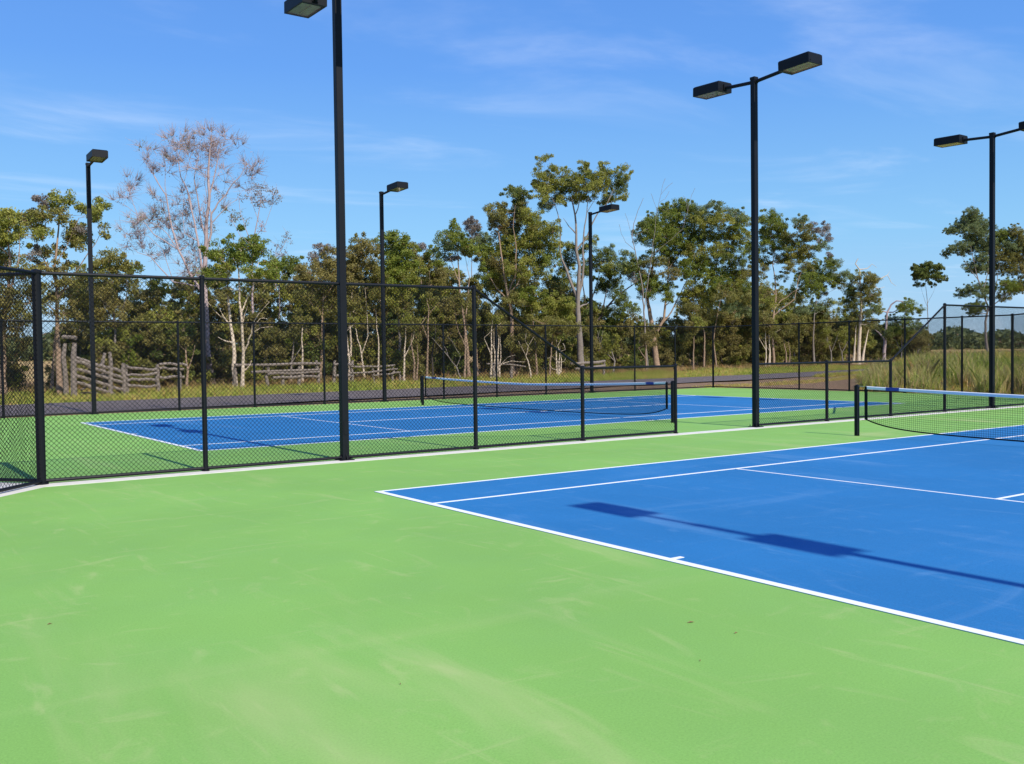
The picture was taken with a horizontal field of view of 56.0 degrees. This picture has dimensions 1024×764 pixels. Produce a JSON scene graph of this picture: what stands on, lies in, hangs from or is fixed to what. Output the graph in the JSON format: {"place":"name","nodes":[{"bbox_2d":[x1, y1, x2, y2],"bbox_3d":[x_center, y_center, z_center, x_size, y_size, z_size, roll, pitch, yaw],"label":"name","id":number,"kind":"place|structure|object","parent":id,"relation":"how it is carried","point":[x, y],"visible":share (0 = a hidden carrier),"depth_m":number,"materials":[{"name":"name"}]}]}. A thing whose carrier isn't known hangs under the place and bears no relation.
{"place":"outdoors","nodes":[
{"label":"outdoors","id":0,"kind":"place"},
{"bbox_2d":[0,482,50,496],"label":"concrete strip","id":1,"kind":"object","parent":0,"point":[18,490],"visible":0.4,"depth_m":13.62,"materials":[{"name":"white concrete"}]},
{"bbox_2d":[0,266,42,491],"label":"chain link fence","id":2,"kind":"object","parent":1,"relation":"on","point":[25,484],"visible":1,"depth_m":13.53,"materials":[{"name":"black metal"}]},
{"bbox_2d":[0,369,868,415],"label":"road","id":3,"kind":"structure","parent":0,"point":[213,400],"depth_m":42.70,"materials":[{"name":"grey asphalt"}]},
{"bbox_2d":[0,407,1023,763],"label":"court surface","id":4,"kind":"object","parent":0,"point":[306,615],"visible":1,"depth_m":6.07,"materials":[{"name":"green paint"}]},
{"bbox_2d":[376,425,1023,644],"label":"playing area","id":5,"kind":"object","parent":4,"relation":"on","point":[955,559],"visible":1,"depth_m":10.66,"materials":[{"name":"blue paint"}]},
{"bbox_2d":[374,425,1023,644],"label":"court lines","id":6,"kind":"object","parent":5,"relation":"on","point":[935,621],"visible":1,"depth_m":9.30,"materials":[{"name":"white paint"}]},
{"bbox_2d":[854,384,1023,441],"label":"tennis net","id":7,"kind":"object","parent":4,"relation":"on","point":[857,412],"visible":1,"depth_m":18.93,"materials":[{"name":"fabric"}]},
{"bbox_2d":[0,388,1023,482],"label":"court surface","id":8,"kind":"object","parent":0,"point":[696,424],"visible":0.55,"depth_m":22.32,"materials":[{"name":"green paint"}]},
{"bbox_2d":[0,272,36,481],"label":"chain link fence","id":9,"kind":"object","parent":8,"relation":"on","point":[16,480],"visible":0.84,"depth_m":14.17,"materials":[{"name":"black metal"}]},
{"bbox_2d":[85,149,107,414],"bbox_3d":[-13.485,-3.135,31.281,0.480,8.444,1.892,-2,2,-35],"label":"floodlight pole","id":10,"kind":"object","parent":8,"relation":"on","point":[96,156],"visible":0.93,"depth_m":31.86,"materials":[{"name":"metal"}]},
{"bbox_2d":[0,319,714,417],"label":"chain link fence","id":11,"kind":"object","parent":8,"relation":"on","point":[227,348],"visible":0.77,"depth_m":36.84,"materials":[{"name":"black metal"}]},
{"bbox_2d":[379,181,407,401],"bbox_3d":[-4.646,-3.424,37.545,0.480,8.444,1.892,-2,2,-35],"label":"floodlight pole","id":12,"kind":"object","parent":8,"relation":"on","point":[397,186],"visible":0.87,"depth_m":38.12,"materials":[{"name":"metal"}]},
{"bbox_2d":[82,395,901,450],"bbox_3d":[0.420,0.946,30.139,23.770,0.004,10.970,-2,2,-35],"label":"playing area","id":13,"kind":"object","parent":8,"relation":"on","point":[693,407],"visible":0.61,"depth_m":27.28,"materials":[{"name":"blue paint"}]},
{"bbox_2d":[82,395,899,450],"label":"court lines","id":14,"kind":"object","parent":13,"relation":"on","point":[184,446],"visible":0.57,"depth_m":26.68,"materials":[{"name":"white paint"}]},
{"bbox_2d":[420,375,673,422],"bbox_3d":[0.406,0.406,30.103,0.125,1.086,12.965,-2,2,-35],"label":"tennis net","id":15,"kind":"object","parent":8,"relation":"on","point":[557,391],"visible":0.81,"depth_m":29.06,"materials":[{"name":"fabric"}]},
{"bbox_2d":[588,204,619,392],"bbox_3d":[4.114,-3.710,43.752,0.480,8.444,1.892,-2,2,-35],"label":"floodlight pole","id":16,"kind":"object","parent":8,"relation":"on","point":[609,208],"visible":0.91,"depth_m":44.34,"materials":[{"name":"metal"}]},
{"bbox_2d":[713,313,1023,394],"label":"chain link fence","id":17,"kind":"object","parent":8,"relation":"on","point":[849,341],"visible":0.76,"depth_m":41.85,"materials":[{"name":"black metal"}]},
{"bbox_2d":[0,0,1023,343],"label":"sky","id":18,"kind":"structure","parent":0,"point":[456,101],"materials":[{"name":"blue"}]},
{"bbox_2d":[7,348,1021,417],"bbox_3d":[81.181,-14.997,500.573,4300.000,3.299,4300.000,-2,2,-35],"label":"ground","id":19,"kind":"structure","parent":0,"point":[637,386],"depth_m":50.65,"materials":[{"name":"green plant"}]},
{"bbox_2d":[0,206,52,393],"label":"gum tree","id":20,"kind":"object","parent":19,"relation":"on","point":[11,218],"visible":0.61,"depth_m":46.92,"materials":[{"name":"green plant"}]},
{"bbox_2d":[10,188,112,393],"bbox_3d":[-23.093,-4.626,49.557,4.917,10.787,4.403,-1,2,-24],"label":"gum tree","id":21,"kind":"object","parent":19,"relation":"on","point":[75,234],"visible":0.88,"depth_m":49.31,"materials":[{"name":"green plant"}]},
{"bbox_2d":[50,322,95,356],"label":"shrub","id":22,"kind":"object","parent":19,"relation":"on","point":[84,337],"visible":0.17,"depth_m":59.34,"materials":[{"name":"green plant"}]},
{"bbox_2d":[61,335,123,396],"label":"loading ramp","id":23,"kind":"structure","parent":19,"relation":"on","point":[109,383],"depth_m":47.34,"materials":[{"name":"grey wood"}]},
{"bbox_2d":[77,336,125,388],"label":"shrub","id":24,"kind":"object","parent":19,"relation":"on","point":[104,345],"visible":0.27,"depth_m":53.58,"materials":[{"name":"green plant"}]},
{"bbox_2d":[59,246,145,362],"bbox_3d":[-23.271,-3.549,54.738,4.352,8.351,4.674,-1,2,-2],"label":"gum tree","id":25,"kind":"object","parent":19,"relation":"on","point":[106,262],"visible":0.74,"depth_m":54.62,"materials":[{"name":"green plant"}]},
{"bbox_2d":[104,323,149,385],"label":"shrub","id":26,"kind":"object","parent":19,"relation":"on","point":[122,344],"visible":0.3,"depth_m":55.47,"materials":[{"name":"green plant"}]},
{"bbox_2d":[125,312,164,387],"bbox_3d":[-23.078,-1.916,59.609,2.980,4.909,4.441,-1,2,5],"label":"shrub","id":27,"kind":"object","parent":19,"relation":"on","point":[137,328],"visible":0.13,"depth_m":58.77,"materials":[{"name":"green plant"}]},
{"bbox_2d":[121,362,186,392],"bbox_3d":[-18.456,-0.142,49.770,3.477,1.749,0.334,-2,2,-44],"label":"timber rail fence","id":28,"kind":"object","parent":19,"relation":"on","point":[156,372],"visible":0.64,"depth_m":49.39,"materials":[{"name":"grey wood"}]},
{"bbox_2d":[136,314,175,389],"bbox_3d":[-20.997,-1.775,57.274,2.568,4.672,5.372,-1,2,-24],"label":"shrub","id":29,"kind":"object","parent":19,"relation":"on","point":[163,337],"visible":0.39,"depth_m":57.62,"materials":[{"name":"green plant"}]},
{"bbox_2d":[132,278,187,371],"bbox_3d":[-24.034,-3.328,65.332,3.646,7.573,4.680,-1,2,4],"label":"shrub","id":30,"kind":"object","parent":19,"relation":"on","point":[154,291],"visible":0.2,"depth_m":64.05,"materials":[{"name":"green plant"}]},
{"bbox_2d":[147,302,193,385],"bbox_3d":[-22.284,-2.346,61.566,3.289,5.611,4.245,0,2,15],"label":"shrub","id":31,"kind":"object","parent":19,"relation":"on","point":[171,312],"visible":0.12,"depth_m":61.56,"materials":[{"name":"green plant"}]},
{"bbox_2d":[144,318,200,384],"bbox_3d":[-20.361,-1.702,57.971,3.865,4.528,3.414,-2,2,-35],"label":"shrub","id":32,"kind":"object","parent":19,"relation":"on","point":[185,326],"visible":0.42,"depth_m":57.73,"materials":[{"name":"green plant"}]},
{"bbox_2d":[161,280,198,319],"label":"shrub","id":33,"kind":"object","parent":19,"relation":"on","point":[177,291],"visible":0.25,"depth_m":68.05,"materials":[{"name":"green plant"}]},
{"bbox_2d":[101,119,267,382],"bbox_3d":[-20.261,-7.957,60.732,10.173,16.905,5.458,-1,2,-2],"label":"bare gum tree","id":34,"kind":"object","parent":19,"relation":"on","point":[211,150],"visible":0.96,"depth_m":60.22,"materials":[{"name":"grey plant"}]},
{"bbox_2d":[166,316,213,382],"bbox_3d":[-20.459,-1.884,61.012,2.901,4.646,3.039,-1,2,-6],"label":"shrub","id":35,"kind":"object","parent":19,"relation":"on","point":[197,364],"visible":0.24,"depth_m":60.62,"materials":[{"name":"green plant"}]},
{"bbox_2d":[200,330,252,384],"bbox_3d":[-18.093,-1.455,61.280,3.421,3.843,3.804,-1,2,-16],"label":"shrub","id":36,"kind":"object","parent":19,"relation":"on","point":[221,368],"visible":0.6,"depth_m":61.12,"materials":[{"name":"green plant"}]},
{"bbox_2d":[208,282,254,347],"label":"shrub","id":37,"kind":"object","parent":19,"relation":"on","point":[221,295],"visible":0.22,"depth_m":68.46,"materials":[{"name":"green plant"}]},
{"bbox_2d":[198,223,286,386],"bbox_3d":[-15.231,-4.225,56.401,5.763,9.514,4.892,-2,2,-35],"label":"paperbark tree","id":38,"kind":"object","parent":19,"relation":"on","point":[237,253],"visible":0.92,"depth_m":55.53,"materials":[{"name":"green plant"}]},
{"bbox_2d":[208,177,282,312],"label":"gum tree","id":39,"kind":"object","parent":19,"relation":"on","point":[234,219],"visible":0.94,"depth_m":67.92,"materials":[{"name":"green plant"}]},
{"bbox_2d":[227,312,273,379],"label":"shrub","id":40,"kind":"object","parent":19,"relation":"on","point":[245,329],"visible":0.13,"depth_m":66.11,"materials":[{"name":"green plant"}]},
{"bbox_2d":[238,273,278,367],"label":"shrub","id":41,"kind":"object","parent":19,"relation":"on","point":[268,313],"visible":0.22,"depth_m":73.01,"materials":[{"name":"green plant"}]},
{"bbox_2d":[244,327,295,382],"bbox_3d":[-15.949,-1.510,63.186,3.349,4.280,4.781,-1,2,-8],"label":"shrub","id":42,"kind":"object","parent":19,"relation":"on","point":[282,352],"visible":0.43,"depth_m":62.87,"materials":[{"name":"green plant"}]},
{"bbox_2d":[267,255,304,321],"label":"gum tree","id":43,"kind":"object","parent":19,"relation":"on","point":[290,265],"visible":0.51,"depth_m":67.34,"materials":[{"name":"green plant"}]},
{"bbox_2d":[265,274,309,340],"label":"shrub","id":44,"kind":"object","parent":19,"relation":"on","point":[286,294],"visible":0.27,"depth_m":71.93,"materials":[{"name":"green plant"}]},
{"bbox_2d":[233,360,353,385],"bbox_3d":[-13.163,-0.449,58.959,8.426,1.718,0.331,-2,2,-44],"label":"timber rail fence","id":45,"kind":"object","parent":19,"relation":"on","point":[282,372],"visible":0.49,"depth_m":58.61,"materials":[{"name":"grey wood"}]},
{"bbox_2d":[288,324,335,377],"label":"shrub","id":46,"kind":"object","parent":19,"relation":"on","point":[310,343],"visible":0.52,"depth_m":65.49,"materials":[{"name":"green plant"}]},
{"bbox_2d":[289,242,364,376],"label":"paperbark tree","id":47,"kind":"object","parent":19,"relation":"on","point":[327,272],"visible":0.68,"depth_m":65.23,"materials":[{"name":"green plant"}]},
{"bbox_2d":[324,318,367,375],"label":"shrub","id":48,"kind":"object","parent":19,"relation":"on","point":[336,336],"visible":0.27,"depth_m":68.43,"materials":[{"name":"green plant"}]},
{"bbox_2d":[336,231,391,377],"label":"paperbark tree","id":49,"kind":"object","parent":19,"relation":"on","point":[360,249],"visible":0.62,"depth_m":66.82,"materials":[{"name":"green plant"}]},
{"bbox_2d":[352,327,389,378],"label":"shrub","id":50,"kind":"object","parent":19,"relation":"on","point":[370,350],"visible":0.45,"depth_m":69.41,"materials":[{"name":"green plant"}]},
{"bbox_2d":[368,308,412,377],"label":"shrub","id":51,"kind":"object","parent":19,"relation":"on","point":[389,332],"visible":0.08,"depth_m":73.42,"materials":[{"name":"green plant"}]},
{"bbox_2d":[372,229,422,378],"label":"gum tree","id":52,"kind":"object","parent":19,"relation":"on","point":[400,263],"visible":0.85,"depth_m":67.63,"materials":[{"name":"green plant"}]},
{"bbox_2d":[381,332,429,376],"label":"shrub","id":53,"kind":"object","parent":19,"relation":"on","point":[407,358],"visible":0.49,"depth_m":68.53,"materials":[{"name":"green plant"}]},
{"bbox_2d":[394,311,441,375],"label":"shrub","id":54,"kind":"object","parent":19,"relation":"on","point":[422,342],"visible":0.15,"depth_m":73.74,"materials":[{"name":"green plant"}]},
{"bbox_2d":[8,361,834,393],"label":"dry grass","id":55,"kind":"structure","parent":19,"relation":"on","point":[359,376],"depth_m":68.14,"materials":[{"name":"plant"}]},
{"bbox_2d":[406,242,448,362],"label":"gum tree","id":56,"kind":"object","parent":19,"relation":"on","point":[430,274],"visible":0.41,"depth_m":75.96,"materials":[{"name":"green plant"}]},
{"bbox_2d":[0,364,870,404],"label":"verge grass","id":57,"kind":"structure","parent":19,"relation":"on","point":[213,391],"depth_m":56.88,"materials":[{"name":"green plant"}]},
{"bbox_2d":[420,291,462,375],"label":"shrub","id":58,"kind":"object","parent":19,"relation":"on","point":[444,303],"visible":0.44,"depth_m":74.27,"materials":[{"name":"green plant"}]},
{"bbox_2d":[431,218,480,376],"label":"gum tree","id":59,"kind":"object","parent":19,"relation":"on","point":[466,247],"visible":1,"depth_m":71.18,"materials":[{"name":"green plant"}]},
{"bbox_2d":[436,289,477,375],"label":"shrub","id":60,"kind":"object","parent":19,"relation":"on","point":[459,328],"visible":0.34,"depth_m":75.13,"materials":[{"name":"green plant"}]},
{"bbox_2d":[449,292,471,378],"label":"paperbark sapling","id":61,"kind":"object","parent":19,"relation":"on","point":[458,301],"visible":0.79,"depth_m":68.81,"materials":[{"name":"green plant"}]},
{"bbox_2d":[456,275,489,371],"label":"shrub","id":62,"kind":"object","parent":19,"relation":"on","point":[480,288],"visible":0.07,"depth_m":86.17,"materials":[{"name":"green plant"}]},
{"bbox_2d":[458,216,495,282],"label":"gum tree","id":63,"kind":"object","parent":19,"relation":"on","point":[473,224],"visible":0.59,"depth_m":86.55,"materials":[{"name":"grey plant"}]},
{"bbox_2d":[460,305,506,374],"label":"shrub","id":64,"kind":"object","parent":19,"relation":"on","point":[483,314],"visible":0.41,"depth_m":78.78,"materials":[{"name":"green plant"}]},
{"bbox_2d":[477,262,516,363],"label":"shrub","id":65,"kind":"object","parent":19,"relation":"on","point":[492,291],"visible":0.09,"depth_m":90.24,"materials":[{"name":"green plant"}]},
{"bbox_2d":[0,312,1023,360],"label":"distant woodland","id":66,"kind":"object","parent":19,"relation":"on","point":[47,336],"visible":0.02,"depth_m":276.97,"materials":[{"name":"green plant"}]},
{"bbox_2d":[472,184,562,375],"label":"gum tree","id":67,"kind":"object","parent":19,"relation":"on","point":[534,240],"visible":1,"depth_m":75.57,"materials":[{"name":"green plant"}]},
{"bbox_2d":[498,327,538,373],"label":"shrub","id":68,"kind":"object","parent":19,"relation":"on","point":[519,350],"visible":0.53,"depth_m":75.73,"materials":[{"name":"green plant"}]},
{"bbox_2d":[497,285,582,374],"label":"gum tree","id":69,"kind":"object","parent":19,"relation":"on","point":[521,300],"visible":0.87,"depth_m":75.39,"materials":[{"name":"green plant"}]},
{"bbox_2d":[537,317,576,371],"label":"shrub","id":70,"kind":"object","parent":19,"relation":"on","point":[562,338],"visible":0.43,"depth_m":84.99,"materials":[{"name":"green plant"}]},
{"bbox_2d":[559,295,600,366],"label":"shrub","id":71,"kind":"object","parent":19,"relation":"on","point":[585,311],"visible":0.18,"depth_m":89.91,"materials":[{"name":"green plant"}]},
{"bbox_2d":[529,153,633,370],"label":"gum tree","id":72,"kind":"object","parent":19,"relation":"on","point":[567,182],"visible":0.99,"depth_m":82.75,"materials":[{"name":"green plant"}]},
{"bbox_2d":[549,234,642,346],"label":"gum tree","id":73,"kind":"object","parent":19,"relation":"on","point":[608,269],"visible":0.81,"depth_m":89.75,"materials":[{"name":"green plant"}]},
{"bbox_2d":[572,317,620,371],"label":"shrub","id":74,"kind":"object","parent":19,"relation":"on","point":[595,342],"visible":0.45,"depth_m":87.58,"materials":[{"name":"green plant"}]},
{"bbox_2d":[599,307,644,369],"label":"shrub","id":75,"kind":"object","parent":19,"relation":"on","point":[622,322],"visible":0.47,"depth_m":90.29,"materials":[{"name":"green plant"}]},
{"bbox_2d":[622,315,660,365],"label":"shrub","id":76,"kind":"object","parent":19,"relation":"on","point":[640,323],"visible":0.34,"depth_m":94.01,"materials":[{"name":"green plant"}]},
{"bbox_2d":[619,180,694,368],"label":"bare tree","id":77,"kind":"object","parent":19,"relation":"on","point":[650,264],"visible":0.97,"depth_m":90.88,"materials":[{"name":"grey plant"}]},
{"bbox_2d":[637,319,682,365],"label":"shrub","id":78,"kind":"object","parent":19,"relation":"on","point":[664,344],"visible":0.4,"depth_m":99.52,"materials":[{"name":"green plant"}]},
{"bbox_2d":[656,315,698,367],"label":"shrub","id":79,"kind":"object","parent":19,"relation":"on","point":[680,322],"visible":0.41,"depth_m":101.72,"materials":[{"name":"green plant"}]},
{"bbox_2d":[620,197,760,368],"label":"gum tree","id":80,"kind":"object","parent":19,"relation":"on","point":[700,216],"visible":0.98,"depth_m":96.67,"materials":[{"name":"green plant"}]},
{"bbox_2d":[684,321,727,366],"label":"shrub","id":81,"kind":"object","parent":19,"relation":"on","point":[697,340],"visible":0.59,"depth_m":101.37,"materials":[{"name":"green plant"}]},
{"bbox_2d":[675,274,763,365],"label":"gum tree","id":82,"kind":"object","parent":19,"relation":"on","point":[738,290],"visible":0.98,"depth_m":96.25,"materials":[{"name":"green plant"}]},
{"bbox_2d":[698,308,747,365],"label":"shrub","id":83,"kind":"object","parent":19,"relation":"on","point":[725,318],"visible":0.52,"depth_m":102.78,"materials":[{"name":"green plant"}]},
{"bbox_2d":[717,300,762,364],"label":"shrub","id":84,"kind":"object","parent":19,"relation":"on","point":[746,321],"visible":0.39,"depth_m":105.06,"materials":[{"name":"green plant"}]},
{"bbox_2d":[745,316,788,364],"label":"shrub","id":85,"kind":"object","parent":19,"relation":"on","point":[780,346],"visible":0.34,"depth_m":110.82,"materials":[{"name":"green plant"}]},
{"bbox_2d":[748,207,833,362],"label":"gum tree","id":86,"kind":"object","parent":19,"relation":"on","point":[802,254],"visible":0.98,"depth_m":102.59,"materials":[{"name":"green plant"}]},
{"bbox_2d":[771,307,811,362],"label":"shrub","id":87,"kind":"object","parent":19,"relation":"on","point":[790,317],"visible":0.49,"depth_m":111.60,"materials":[{"name":"green plant"}]},
{"bbox_2d":[790,298,842,364],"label":"shrub","id":88,"kind":"object","parent":19,"relation":"on","point":[820,316],"visible":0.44,"depth_m":114.98,"materials":[{"name":"green plant"}]},
{"bbox_2d":[784,252,852,361],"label":"gum tree","id":89,"kind":"object","parent":19,"relation":"on","point":[813,278],"visible":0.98,"depth_m":112.78,"materials":[{"name":"green plant"}]},
{"bbox_2d":[807,314,856,361],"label":"shrub","id":90,"kind":"object","parent":19,"relation":"on","point":[838,354],"visible":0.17,"depth_m":123.22,"materials":[{"name":"green plant"}]},
{"bbox_2d":[835,317,876,358],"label":"shrub","id":91,"kind":"object","parent":19,"relation":"on","point":[862,342],"visible":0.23,"depth_m":126.83,"materials":[{"name":"green plant"}]},
{"bbox_2d":[835,259,892,363],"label":"paperbark tree","id":92,"kind":"object","parent":19,"relation":"on","point":[871,280],"visible":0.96,"depth_m":118.51,"materials":[{"name":"green plant"}]},
{"bbox_2d":[851,323,897,360],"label":"shrub","id":93,"kind":"object","parent":19,"relation":"on","point":[873,352],"visible":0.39,"depth_m":138.16,"materials":[{"name":"green plant"}]},
{"bbox_2d":[881,297,927,357],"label":"gum tree","id":94,"kind":"object","parent":19,"relation":"on","point":[902,307],"visible":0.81,"depth_m":135.16,"materials":[{"name":"green plant"}]},
{"bbox_2d":[910,261,948,345],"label":"gum tree","id":95,"kind":"object","parent":19,"relation":"on","point":[927,271],"visible":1,"depth_m":150.49,"materials":[{"name":"green plant"}]},
{"bbox_2d":[939,205,1023,352],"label":"gum tree","id":96,"kind":"object","parent":19,"relation":"on","point":[972,226],"visible":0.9,"depth_m":186.69,"materials":[{"name":"green plant"}]},
{"bbox_2d":[45,405,1023,486],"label":"concrete strip","id":97,"kind":"object","parent":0,"point":[279,466],"visible":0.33,"depth_m":17.74,"materials":[{"name":"white concrete"}]},
{"bbox_2d":[284,0,354,460],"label":"floodlight pole","id":98,"kind":"object","parent":97,"relation":"on","point":[305,8],"visible":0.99,"depth_m":16.73,"materials":[{"name":"metal"}]},
{"bbox_2d":[31,269,677,484],"bbox_3d":[-1.641,-0.244,17.755,13.075,3.138,0.198,-2,2,-35],"label":"chain link fence","id":99,"kind":"object","parent":97,"relation":"on","point":[40,419],"visible":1,"depth_m":16.14,"materials":[{"name":"black metal"}]},
{"bbox_2d":[693,51,821,427],"bbox_3d":[5.790,-3.139,22.969,0.480,8.444,3.525,-2,2,-35],"label":"floodlight pole","id":100,"kind":"object","parent":97,"relation":"on","point":[802,62],"visible":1,"depth_m":22.91,"materials":[{"name":"metal"}]},
{"bbox_2d":[759,303,1023,425],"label":"chain link fence","id":101,"kind":"object","parent":97,"relation":"on","point":[943,308],"visible":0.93,"depth_m":27.19,"materials":[{"name":"black metal"}]},
{"bbox_2d":[934,121,1023,407],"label":"floodlight pole","id":102,"kind":"object","parent":97,"relation":"on","point":[950,141],"visible":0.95,"depth_m":29.14,"materials":[{"name":"metal"}]},
{"bbox_2d":[696,375,856,387],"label":"roadside grass","id":103,"kind":"structure","parent":0,"point":[766,383],"depth_m":54.02,"materials":[{"name":"green plant"}]},
{"bbox_2d":[854,346,1023,394],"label":"tall grass","id":104,"kind":"structure","parent":0,"point":[968,390],"depth_m":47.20,"materials":[{"name":"green plant"}]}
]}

